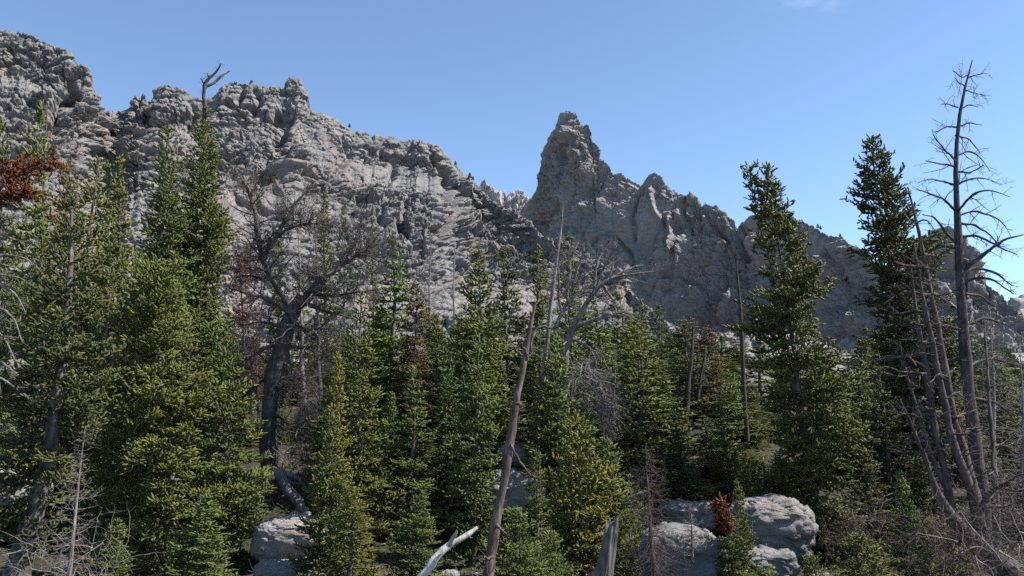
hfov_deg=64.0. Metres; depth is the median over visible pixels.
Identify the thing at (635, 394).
fir tree
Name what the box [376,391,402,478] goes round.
fir tree
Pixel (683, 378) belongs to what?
fir tree
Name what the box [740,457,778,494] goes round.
fir tree
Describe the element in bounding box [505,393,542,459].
fir tree
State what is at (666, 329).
fir tree
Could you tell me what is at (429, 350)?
fir tree
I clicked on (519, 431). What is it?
fir tree
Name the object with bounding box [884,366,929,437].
fir tree
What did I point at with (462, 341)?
fir tree
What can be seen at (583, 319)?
fir tree
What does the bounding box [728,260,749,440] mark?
dead pole
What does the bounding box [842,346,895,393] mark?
fir tree
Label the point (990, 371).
fir tree
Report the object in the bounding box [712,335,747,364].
fir tree
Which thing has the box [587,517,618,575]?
broken stump
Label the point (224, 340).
fir tree
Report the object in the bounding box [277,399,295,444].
fir tree
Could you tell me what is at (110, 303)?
fir tree
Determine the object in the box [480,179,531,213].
pale pinnacles
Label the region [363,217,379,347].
fir tree
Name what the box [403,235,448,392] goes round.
dead spruce
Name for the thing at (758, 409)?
fir tree
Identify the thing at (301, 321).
dead spruce
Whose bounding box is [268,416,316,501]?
root tangle
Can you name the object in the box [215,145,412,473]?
dead pine
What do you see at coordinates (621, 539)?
fir tree
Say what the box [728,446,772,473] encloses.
fir tree
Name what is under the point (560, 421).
fir tree
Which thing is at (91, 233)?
fir tree
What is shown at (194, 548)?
fir tree
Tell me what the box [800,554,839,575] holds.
fir tree
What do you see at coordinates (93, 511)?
fir tree
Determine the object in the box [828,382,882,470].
fir tree
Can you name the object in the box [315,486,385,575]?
fir tree
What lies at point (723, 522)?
red topped fir
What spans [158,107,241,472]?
fir tree
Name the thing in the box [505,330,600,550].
fir tree
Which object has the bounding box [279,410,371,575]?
fir tree
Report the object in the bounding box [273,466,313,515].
fallen log
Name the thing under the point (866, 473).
fir tree
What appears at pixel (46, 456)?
fir tree
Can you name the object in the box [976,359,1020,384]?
fir tree
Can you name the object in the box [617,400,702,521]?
fir tree
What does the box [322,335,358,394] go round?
fir tree
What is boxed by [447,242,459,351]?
dead spruce
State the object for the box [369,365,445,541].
fir tree
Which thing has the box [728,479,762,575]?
fir tree
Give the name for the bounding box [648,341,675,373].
fir tree
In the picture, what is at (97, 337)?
fir tree
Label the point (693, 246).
rock spire
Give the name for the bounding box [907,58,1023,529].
bare tree
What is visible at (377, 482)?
fir tree
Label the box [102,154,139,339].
fir tree
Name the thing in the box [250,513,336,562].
boulder
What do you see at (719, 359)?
fir tree
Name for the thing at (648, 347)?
fir tree
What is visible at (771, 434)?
fir tree
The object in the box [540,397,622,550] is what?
fir tree
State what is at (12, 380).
fir tree
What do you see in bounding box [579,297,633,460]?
fir tree
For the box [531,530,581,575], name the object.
fir tree
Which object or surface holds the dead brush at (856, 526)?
on the ground at (279, 497)
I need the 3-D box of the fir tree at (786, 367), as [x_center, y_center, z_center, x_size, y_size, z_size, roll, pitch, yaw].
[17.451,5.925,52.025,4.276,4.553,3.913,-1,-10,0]
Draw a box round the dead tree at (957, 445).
[864,187,1023,575]
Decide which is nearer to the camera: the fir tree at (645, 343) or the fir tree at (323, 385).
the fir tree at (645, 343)
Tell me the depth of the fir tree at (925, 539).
15.36 m
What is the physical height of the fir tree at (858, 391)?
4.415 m
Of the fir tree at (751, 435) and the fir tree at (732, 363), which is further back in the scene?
the fir tree at (732, 363)
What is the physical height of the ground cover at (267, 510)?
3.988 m
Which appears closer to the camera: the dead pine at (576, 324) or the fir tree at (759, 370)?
the dead pine at (576, 324)
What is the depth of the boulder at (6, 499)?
21.06 m
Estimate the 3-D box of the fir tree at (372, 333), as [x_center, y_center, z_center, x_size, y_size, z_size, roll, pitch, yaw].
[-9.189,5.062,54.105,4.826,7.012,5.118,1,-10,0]
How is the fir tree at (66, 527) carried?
on the ground at (279, 497)
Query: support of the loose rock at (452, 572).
on the ground at (279, 497)
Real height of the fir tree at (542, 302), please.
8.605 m
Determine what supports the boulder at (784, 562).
on the ground at (279, 497)
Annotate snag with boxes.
[198,60,228,130]
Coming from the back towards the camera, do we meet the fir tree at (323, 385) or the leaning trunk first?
the fir tree at (323, 385)
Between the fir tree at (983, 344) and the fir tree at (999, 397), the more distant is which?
the fir tree at (983, 344)
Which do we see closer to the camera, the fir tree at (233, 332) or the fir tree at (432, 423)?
the fir tree at (432, 423)
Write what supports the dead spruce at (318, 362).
on the ground at (279, 497)
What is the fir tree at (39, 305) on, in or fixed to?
on the ground at (279, 497)
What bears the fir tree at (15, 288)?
on the ground at (279, 497)
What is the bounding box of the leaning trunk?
[476,301,540,575]
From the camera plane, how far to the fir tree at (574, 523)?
19.30 m
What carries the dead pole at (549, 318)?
on the ground at (279, 497)
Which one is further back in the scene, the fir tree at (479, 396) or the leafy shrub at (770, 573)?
the fir tree at (479, 396)
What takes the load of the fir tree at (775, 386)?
on the ground at (279, 497)
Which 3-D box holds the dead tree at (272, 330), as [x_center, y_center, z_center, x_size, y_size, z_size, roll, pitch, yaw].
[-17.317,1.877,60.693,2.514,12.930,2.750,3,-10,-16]
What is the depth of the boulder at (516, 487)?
22.34 m
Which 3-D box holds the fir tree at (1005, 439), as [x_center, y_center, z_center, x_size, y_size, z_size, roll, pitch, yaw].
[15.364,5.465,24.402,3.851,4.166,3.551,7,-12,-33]
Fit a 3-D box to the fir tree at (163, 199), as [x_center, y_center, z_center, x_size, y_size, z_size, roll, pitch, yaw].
[-10.940,1.084,26.230,4.011,13.321,3.557,0,-10,0]
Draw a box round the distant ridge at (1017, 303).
[1007,294,1023,315]
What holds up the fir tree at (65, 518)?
on the ground at (279, 497)
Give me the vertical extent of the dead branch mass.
3.232 m
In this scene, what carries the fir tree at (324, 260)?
on the ground at (279, 497)
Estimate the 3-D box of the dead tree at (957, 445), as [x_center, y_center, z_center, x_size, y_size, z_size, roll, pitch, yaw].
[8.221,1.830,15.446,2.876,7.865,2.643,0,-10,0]
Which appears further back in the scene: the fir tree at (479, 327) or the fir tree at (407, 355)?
the fir tree at (407, 355)
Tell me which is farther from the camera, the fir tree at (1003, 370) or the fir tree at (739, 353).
the fir tree at (739, 353)
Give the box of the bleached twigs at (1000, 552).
[918,510,1023,575]
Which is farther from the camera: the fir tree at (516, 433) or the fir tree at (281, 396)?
the fir tree at (281, 396)
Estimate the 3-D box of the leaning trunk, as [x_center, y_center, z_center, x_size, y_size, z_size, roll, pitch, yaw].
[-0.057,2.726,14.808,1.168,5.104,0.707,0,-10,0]
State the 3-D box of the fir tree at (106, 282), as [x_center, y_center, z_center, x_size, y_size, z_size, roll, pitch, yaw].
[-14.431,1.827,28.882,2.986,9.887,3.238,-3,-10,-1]
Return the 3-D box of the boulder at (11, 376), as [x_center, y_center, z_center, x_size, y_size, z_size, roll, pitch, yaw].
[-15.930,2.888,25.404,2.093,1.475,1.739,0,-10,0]
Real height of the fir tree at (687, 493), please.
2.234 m
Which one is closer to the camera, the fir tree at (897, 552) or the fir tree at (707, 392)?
the fir tree at (897, 552)
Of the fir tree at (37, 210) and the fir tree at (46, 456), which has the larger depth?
the fir tree at (37, 210)
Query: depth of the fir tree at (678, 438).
26.44 m
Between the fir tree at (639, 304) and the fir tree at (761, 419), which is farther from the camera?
the fir tree at (639, 304)
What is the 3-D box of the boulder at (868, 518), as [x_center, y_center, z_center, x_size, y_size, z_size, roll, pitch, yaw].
[10.476,7.271,25.116,3.382,1.404,1.781,0,-10,0]
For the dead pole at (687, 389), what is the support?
on the ground at (279, 497)
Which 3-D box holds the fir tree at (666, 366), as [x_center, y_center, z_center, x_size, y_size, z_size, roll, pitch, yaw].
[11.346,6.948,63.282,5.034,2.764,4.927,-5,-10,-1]
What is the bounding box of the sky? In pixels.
[0,0,1023,300]
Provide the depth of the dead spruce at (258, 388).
35.88 m
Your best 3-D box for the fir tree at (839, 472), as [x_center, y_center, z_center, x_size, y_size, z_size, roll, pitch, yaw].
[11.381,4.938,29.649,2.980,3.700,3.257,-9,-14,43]
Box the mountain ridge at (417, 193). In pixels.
[0,30,730,354]
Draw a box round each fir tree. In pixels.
[0,99,61,346]
[0,117,20,355]
[0,188,132,575]
[0,221,103,542]
[0,277,60,530]
[0,280,30,404]
[0,288,51,415]
[0,334,12,542]
[0,413,27,551]
[30,158,88,398]
[42,154,116,455]
[45,339,145,547]
[47,310,104,524]
[48,351,181,537]
[65,382,138,575]
[67,279,119,454]
[72,344,154,539]
[73,206,132,453]
[75,250,264,575]
[79,517,140,575]
[83,160,117,354]
[101,124,216,495]
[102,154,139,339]
[128,357,180,530]
[152,493,238,575]
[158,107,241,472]
[168,308,276,575]
[171,312,238,504]
[171,315,223,501]
[214,324,260,430]
[220,310,241,366]
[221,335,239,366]
[221,411,261,445]
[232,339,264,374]
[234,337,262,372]
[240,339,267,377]
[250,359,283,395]
[256,342,314,404]
[260,382,296,403]
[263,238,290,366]
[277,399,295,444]
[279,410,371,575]
[285,350,375,537]
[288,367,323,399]
[289,277,321,391]
[298,360,375,492]
[305,363,402,502]
[306,190,344,383]
[307,351,357,564]
[309,334,381,443]
[309,353,335,399]
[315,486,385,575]
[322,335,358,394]
[327,289,413,546]
[329,199,357,359]
[352,323,398,418]
[361,233,430,437]
[361,314,387,403]
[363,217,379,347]
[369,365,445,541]
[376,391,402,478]
[379,362,456,479]
[380,482,447,575]
[385,280,438,437]
[395,313,453,433]
[395,314,447,428]
[410,307,442,361]
[417,347,480,543]
[421,320,523,527]
[428,327,448,382]
[429,322,464,445]
[435,343,505,566]
[439,243,517,458]
[441,384,550,545]
[446,315,490,458]
[446,321,486,412]
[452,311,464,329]
[468,405,554,508]
[473,506,570,575]
[490,246,531,417]
[492,319,518,381]
[492,332,558,467]
[502,244,558,425]
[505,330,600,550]
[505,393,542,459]
[506,325,544,395]
[512,338,602,555]
[514,449,554,575]
[523,321,574,404]
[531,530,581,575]
[537,408,635,575]
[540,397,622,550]
[542,325,615,473]
[553,232,587,397]
[573,436,650,572]
[575,314,604,353]
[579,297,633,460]
[580,348,629,470]
[588,508,641,575]
[594,325,690,514]
[595,332,629,439]
[604,293,665,410]
[605,345,675,471]
[609,329,656,386]
[616,312,653,359]
[616,315,697,442]
[617,312,644,352]
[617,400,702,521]
[625,347,707,471]
[631,298,659,365]
[637,338,666,372]
[644,401,731,502]
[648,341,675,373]
[649,302,677,362]
[655,327,677,340]
[656,316,724,426]
[656,346,696,398]
[656,360,677,390]
[664,355,694,402]
[670,463,729,530]
[673,368,729,421]
[681,325,732,426]
[683,417,753,484]
[690,354,731,397]
[691,369,764,507]
[693,410,711,419]
[695,335,723,383]
[699,375,779,441]
[700,376,777,447]
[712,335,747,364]
[715,357,756,377]
[718,359,747,366]
[720,346,756,368]
[720,463,771,535]
[721,160,903,569]
[728,373,763,401]
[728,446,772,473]
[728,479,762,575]
[729,331,754,356]
[738,341,773,405]
[739,391,763,410]
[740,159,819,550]
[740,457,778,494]
[742,403,781,421]
[745,354,774,368]
[755,411,811,437]
[759,349,810,408]
[761,450,800,499]
[771,369,791,405]
[772,371,814,406]
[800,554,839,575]
[801,362,839,398]
[810,374,873,477]
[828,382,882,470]
[828,531,903,575]
[830,345,854,363]
[834,445,897,556]
[836,349,855,388]
[838,357,911,480]
[839,134,998,533]
[842,328,895,400]
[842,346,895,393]
[847,337,874,383]
[850,366,928,543]
[859,367,925,469]
[868,326,894,354]
[881,469,935,575]
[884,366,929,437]
[902,457,973,562]
[906,516,981,575]
[940,397,1004,484]
[956,352,988,374]
[958,360,1023,413]
[961,370,1021,425]
[972,337,1001,364]
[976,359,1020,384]
[977,367,1021,441]
[979,382,1021,457]
[987,402,1023,547]
[987,415,1019,501]
[991,378,1023,536]
[997,342,1022,367]
[1005,368,1023,386]
[1011,351,1023,371]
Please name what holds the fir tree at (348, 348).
on the ground at (279, 497)
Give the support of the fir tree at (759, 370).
on the ground at (279, 497)
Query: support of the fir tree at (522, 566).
on the ground at (279, 497)
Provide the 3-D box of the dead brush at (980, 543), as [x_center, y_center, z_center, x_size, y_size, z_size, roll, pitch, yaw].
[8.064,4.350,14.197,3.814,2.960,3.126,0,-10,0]
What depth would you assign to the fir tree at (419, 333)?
83.84 m
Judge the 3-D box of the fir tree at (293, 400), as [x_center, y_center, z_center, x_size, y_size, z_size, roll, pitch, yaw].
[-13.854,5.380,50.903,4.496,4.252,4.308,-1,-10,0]
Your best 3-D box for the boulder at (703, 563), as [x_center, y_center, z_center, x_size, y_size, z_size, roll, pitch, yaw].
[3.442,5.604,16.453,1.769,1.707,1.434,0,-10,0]
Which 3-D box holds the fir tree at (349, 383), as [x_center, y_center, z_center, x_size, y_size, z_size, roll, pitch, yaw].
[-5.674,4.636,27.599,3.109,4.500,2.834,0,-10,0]
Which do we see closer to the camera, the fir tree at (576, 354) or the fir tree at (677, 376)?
the fir tree at (576, 354)
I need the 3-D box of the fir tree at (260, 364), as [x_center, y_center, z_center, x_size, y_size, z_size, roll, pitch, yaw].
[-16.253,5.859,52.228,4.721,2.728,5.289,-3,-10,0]
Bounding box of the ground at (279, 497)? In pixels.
[0,353,1023,575]
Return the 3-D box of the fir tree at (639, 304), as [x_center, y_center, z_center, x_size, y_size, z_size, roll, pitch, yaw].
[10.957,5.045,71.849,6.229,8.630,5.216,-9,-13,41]
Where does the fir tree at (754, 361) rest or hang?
on the ground at (279, 497)
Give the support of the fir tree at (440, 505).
on the ground at (279, 497)
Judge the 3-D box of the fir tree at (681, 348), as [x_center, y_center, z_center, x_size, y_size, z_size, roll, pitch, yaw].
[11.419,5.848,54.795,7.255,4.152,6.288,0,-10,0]
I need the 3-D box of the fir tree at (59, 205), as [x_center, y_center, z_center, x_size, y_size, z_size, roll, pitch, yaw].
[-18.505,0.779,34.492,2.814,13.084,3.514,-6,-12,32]
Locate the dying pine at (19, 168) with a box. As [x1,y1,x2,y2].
[0,147,67,401]
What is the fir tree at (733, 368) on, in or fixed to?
on the ground at (279, 497)
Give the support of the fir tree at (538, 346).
on the ground at (279, 497)
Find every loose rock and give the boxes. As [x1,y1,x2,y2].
[306,572,325,575]
[439,569,458,575]
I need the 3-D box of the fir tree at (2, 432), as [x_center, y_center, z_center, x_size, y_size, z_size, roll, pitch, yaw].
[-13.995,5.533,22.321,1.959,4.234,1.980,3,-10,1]
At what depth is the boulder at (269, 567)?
18.25 m
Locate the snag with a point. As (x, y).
(205, 85)
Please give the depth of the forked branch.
8.09 m
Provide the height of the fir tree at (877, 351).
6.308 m
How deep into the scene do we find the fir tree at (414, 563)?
16.78 m
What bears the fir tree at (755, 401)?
on the ground at (279, 497)
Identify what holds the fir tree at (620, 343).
on the ground at (279, 497)
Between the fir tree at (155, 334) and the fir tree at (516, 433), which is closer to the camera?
the fir tree at (155, 334)
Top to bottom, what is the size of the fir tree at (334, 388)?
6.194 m
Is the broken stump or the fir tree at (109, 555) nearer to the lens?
the broken stump
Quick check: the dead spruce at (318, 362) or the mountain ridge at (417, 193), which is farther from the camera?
the mountain ridge at (417, 193)
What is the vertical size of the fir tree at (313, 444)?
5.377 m
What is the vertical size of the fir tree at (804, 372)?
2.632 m
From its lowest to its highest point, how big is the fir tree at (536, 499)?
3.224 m
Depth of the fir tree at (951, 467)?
29.29 m
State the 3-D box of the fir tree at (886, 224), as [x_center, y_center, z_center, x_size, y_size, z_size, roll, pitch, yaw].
[12.963,1.268,26.038,4.039,13.046,3.831,0,-10,0]
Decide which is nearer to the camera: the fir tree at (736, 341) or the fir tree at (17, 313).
the fir tree at (17, 313)
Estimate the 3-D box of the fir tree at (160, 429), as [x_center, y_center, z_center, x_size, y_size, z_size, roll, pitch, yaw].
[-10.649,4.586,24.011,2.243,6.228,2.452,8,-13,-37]
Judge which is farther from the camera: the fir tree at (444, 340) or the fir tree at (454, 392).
the fir tree at (444, 340)
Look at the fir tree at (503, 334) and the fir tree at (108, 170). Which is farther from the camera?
the fir tree at (503, 334)
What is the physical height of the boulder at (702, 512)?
0.884 m
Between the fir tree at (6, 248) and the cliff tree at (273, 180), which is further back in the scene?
the cliff tree at (273, 180)
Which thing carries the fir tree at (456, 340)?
on the ground at (279, 497)
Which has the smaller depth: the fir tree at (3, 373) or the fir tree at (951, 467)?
the fir tree at (3, 373)
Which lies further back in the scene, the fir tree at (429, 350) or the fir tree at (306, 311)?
the fir tree at (306, 311)
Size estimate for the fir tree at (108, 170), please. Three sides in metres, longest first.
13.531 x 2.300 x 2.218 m
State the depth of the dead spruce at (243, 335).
33.21 m
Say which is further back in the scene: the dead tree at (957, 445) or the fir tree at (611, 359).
the fir tree at (611, 359)
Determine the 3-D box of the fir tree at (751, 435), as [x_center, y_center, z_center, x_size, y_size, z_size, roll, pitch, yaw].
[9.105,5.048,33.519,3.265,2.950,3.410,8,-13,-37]
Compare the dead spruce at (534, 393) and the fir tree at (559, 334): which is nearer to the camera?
the dead spruce at (534, 393)
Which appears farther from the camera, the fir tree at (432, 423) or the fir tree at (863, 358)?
the fir tree at (863, 358)
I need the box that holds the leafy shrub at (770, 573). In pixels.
[745,562,776,575]
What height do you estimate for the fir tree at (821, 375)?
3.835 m
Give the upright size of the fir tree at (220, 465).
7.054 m
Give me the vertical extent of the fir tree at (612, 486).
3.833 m
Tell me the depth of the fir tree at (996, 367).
42.30 m
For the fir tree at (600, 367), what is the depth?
29.28 m
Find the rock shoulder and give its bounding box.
[897,226,1023,352]
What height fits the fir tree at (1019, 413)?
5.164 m
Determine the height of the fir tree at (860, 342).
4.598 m
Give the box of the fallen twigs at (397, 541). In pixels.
[1,444,1013,575]
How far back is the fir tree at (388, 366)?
36.00 m
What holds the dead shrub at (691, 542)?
on the boulder at (703, 563)
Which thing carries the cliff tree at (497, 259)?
on the mountain ridge at (417, 193)
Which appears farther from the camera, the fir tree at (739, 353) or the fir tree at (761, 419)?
the fir tree at (739, 353)
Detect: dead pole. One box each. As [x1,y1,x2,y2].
[539,207,562,395]
[672,326,711,433]
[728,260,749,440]
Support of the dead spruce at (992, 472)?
on the ground at (279, 497)
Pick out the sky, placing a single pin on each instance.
(687, 93)
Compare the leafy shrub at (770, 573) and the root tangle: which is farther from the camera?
the root tangle
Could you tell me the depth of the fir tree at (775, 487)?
25.39 m
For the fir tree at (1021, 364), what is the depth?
91.57 m
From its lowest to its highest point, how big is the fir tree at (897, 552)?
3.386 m
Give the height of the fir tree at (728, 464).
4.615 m
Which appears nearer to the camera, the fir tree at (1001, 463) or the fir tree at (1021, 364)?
the fir tree at (1001, 463)
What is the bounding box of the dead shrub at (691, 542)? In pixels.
[670,504,716,561]
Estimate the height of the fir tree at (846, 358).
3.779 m
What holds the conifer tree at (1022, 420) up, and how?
on the ground at (279, 497)
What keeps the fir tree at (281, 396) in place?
on the ground at (279, 497)
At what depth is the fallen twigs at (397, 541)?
21.78 m
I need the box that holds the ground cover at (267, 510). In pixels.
[6,433,1023,575]
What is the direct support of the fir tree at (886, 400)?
on the ground at (279, 497)
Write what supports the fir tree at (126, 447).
on the ground at (279, 497)
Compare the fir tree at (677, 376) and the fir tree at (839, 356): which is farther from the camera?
the fir tree at (839, 356)
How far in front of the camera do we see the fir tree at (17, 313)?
25.98 m
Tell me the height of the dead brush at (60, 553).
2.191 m
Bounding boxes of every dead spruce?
[221,242,267,443]
[239,305,291,429]
[292,216,311,405]
[304,233,335,399]
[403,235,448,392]
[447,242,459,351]
[527,383,536,462]
[603,349,627,480]
[615,438,690,575]
[841,369,867,445]
[944,296,1023,552]
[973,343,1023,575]
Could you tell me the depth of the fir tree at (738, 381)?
57.31 m
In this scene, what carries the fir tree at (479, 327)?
on the ground at (279, 497)
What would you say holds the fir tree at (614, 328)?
on the ground at (279, 497)
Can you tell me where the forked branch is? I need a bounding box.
[417,526,477,575]
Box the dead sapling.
[36,426,113,575]
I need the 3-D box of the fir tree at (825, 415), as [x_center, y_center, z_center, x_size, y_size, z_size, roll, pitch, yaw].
[8.775,2.152,24.051,4.704,12.314,3.856,0,-10,0]
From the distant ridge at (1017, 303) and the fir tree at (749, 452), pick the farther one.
the distant ridge at (1017, 303)
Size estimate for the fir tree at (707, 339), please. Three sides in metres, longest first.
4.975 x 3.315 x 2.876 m
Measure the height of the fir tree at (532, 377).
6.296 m
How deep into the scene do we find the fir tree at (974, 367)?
88.96 m
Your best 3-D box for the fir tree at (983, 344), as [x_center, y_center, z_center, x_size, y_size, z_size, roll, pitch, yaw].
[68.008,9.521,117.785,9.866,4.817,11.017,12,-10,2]
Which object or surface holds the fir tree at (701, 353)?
on the ground at (279, 497)
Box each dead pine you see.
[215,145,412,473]
[514,230,663,440]
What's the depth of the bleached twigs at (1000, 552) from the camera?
12.04 m
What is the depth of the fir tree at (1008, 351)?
111.06 m
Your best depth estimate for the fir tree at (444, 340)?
70.64 m
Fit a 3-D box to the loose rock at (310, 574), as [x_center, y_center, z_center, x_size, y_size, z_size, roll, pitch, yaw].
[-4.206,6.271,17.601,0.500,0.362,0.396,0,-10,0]
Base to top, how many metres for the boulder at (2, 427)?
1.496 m
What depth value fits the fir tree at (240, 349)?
60.23 m
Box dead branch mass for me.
[554,347,643,447]
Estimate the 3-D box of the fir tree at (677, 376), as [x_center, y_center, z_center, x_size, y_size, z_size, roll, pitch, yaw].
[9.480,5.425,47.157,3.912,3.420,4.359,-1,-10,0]
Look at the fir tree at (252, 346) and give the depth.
71.85 m
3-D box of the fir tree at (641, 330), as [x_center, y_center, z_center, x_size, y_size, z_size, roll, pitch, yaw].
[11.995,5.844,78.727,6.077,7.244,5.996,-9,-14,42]
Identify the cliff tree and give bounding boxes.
[256,199,262,207]
[270,176,275,184]
[493,252,499,264]
[521,269,527,280]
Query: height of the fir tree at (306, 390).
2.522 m
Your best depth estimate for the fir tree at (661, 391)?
29.65 m
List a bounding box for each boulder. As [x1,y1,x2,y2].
[0,359,34,401]
[0,419,45,458]
[0,468,53,506]
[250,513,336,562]
[253,559,311,575]
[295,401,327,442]
[486,467,545,515]
[498,443,533,464]
[637,522,726,575]
[659,499,716,530]
[729,493,818,563]
[738,544,799,575]
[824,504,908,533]
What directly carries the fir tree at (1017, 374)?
on the ground at (279, 497)
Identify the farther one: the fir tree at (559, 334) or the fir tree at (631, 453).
the fir tree at (559, 334)
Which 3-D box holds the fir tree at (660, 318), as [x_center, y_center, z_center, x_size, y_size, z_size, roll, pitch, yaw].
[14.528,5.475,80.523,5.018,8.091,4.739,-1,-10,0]
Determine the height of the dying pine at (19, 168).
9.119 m
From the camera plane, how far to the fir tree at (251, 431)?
32.84 m
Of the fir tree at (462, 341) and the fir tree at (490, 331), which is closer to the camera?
the fir tree at (490, 331)
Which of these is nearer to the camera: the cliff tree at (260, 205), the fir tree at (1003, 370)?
the fir tree at (1003, 370)
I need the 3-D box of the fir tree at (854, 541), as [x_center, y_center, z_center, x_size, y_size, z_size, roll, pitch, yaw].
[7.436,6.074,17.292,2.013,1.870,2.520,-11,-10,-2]
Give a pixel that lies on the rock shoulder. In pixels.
(1004, 313)
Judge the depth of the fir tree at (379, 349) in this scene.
39.08 m
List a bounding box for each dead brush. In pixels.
[2,504,159,575]
[231,463,285,556]
[806,474,921,569]
[856,452,1023,575]
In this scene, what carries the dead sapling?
on the ground at (279, 497)
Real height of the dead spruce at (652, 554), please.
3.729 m
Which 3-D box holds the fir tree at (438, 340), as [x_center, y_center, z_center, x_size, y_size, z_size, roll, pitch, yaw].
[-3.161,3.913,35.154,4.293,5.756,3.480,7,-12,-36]
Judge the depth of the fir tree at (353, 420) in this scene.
26.06 m
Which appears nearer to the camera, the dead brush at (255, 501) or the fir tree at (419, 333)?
the dead brush at (255, 501)
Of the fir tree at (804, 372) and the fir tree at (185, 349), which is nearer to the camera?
the fir tree at (185, 349)
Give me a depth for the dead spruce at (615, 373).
28.85 m
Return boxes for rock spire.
[520,111,958,352]
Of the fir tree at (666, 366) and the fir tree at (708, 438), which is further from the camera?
the fir tree at (666, 366)
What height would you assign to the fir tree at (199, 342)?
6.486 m
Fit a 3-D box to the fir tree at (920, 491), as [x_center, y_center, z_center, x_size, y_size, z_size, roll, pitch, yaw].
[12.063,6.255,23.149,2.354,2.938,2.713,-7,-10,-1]
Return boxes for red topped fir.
[708,492,756,575]
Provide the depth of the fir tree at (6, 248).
41.29 m
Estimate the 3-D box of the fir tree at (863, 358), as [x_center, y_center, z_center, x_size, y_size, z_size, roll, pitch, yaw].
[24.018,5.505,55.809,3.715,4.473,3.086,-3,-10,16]
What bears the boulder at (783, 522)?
on the ground at (279, 497)
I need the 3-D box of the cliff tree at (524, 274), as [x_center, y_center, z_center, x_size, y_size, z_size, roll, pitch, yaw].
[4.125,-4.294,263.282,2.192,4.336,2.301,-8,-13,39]
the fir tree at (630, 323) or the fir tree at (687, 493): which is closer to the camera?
the fir tree at (687, 493)
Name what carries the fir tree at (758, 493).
on the ground at (279, 497)
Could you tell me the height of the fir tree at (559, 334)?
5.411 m
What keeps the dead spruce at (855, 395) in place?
on the ground at (279, 497)
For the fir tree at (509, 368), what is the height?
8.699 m
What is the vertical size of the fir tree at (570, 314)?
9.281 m
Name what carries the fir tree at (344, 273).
on the ground at (279, 497)

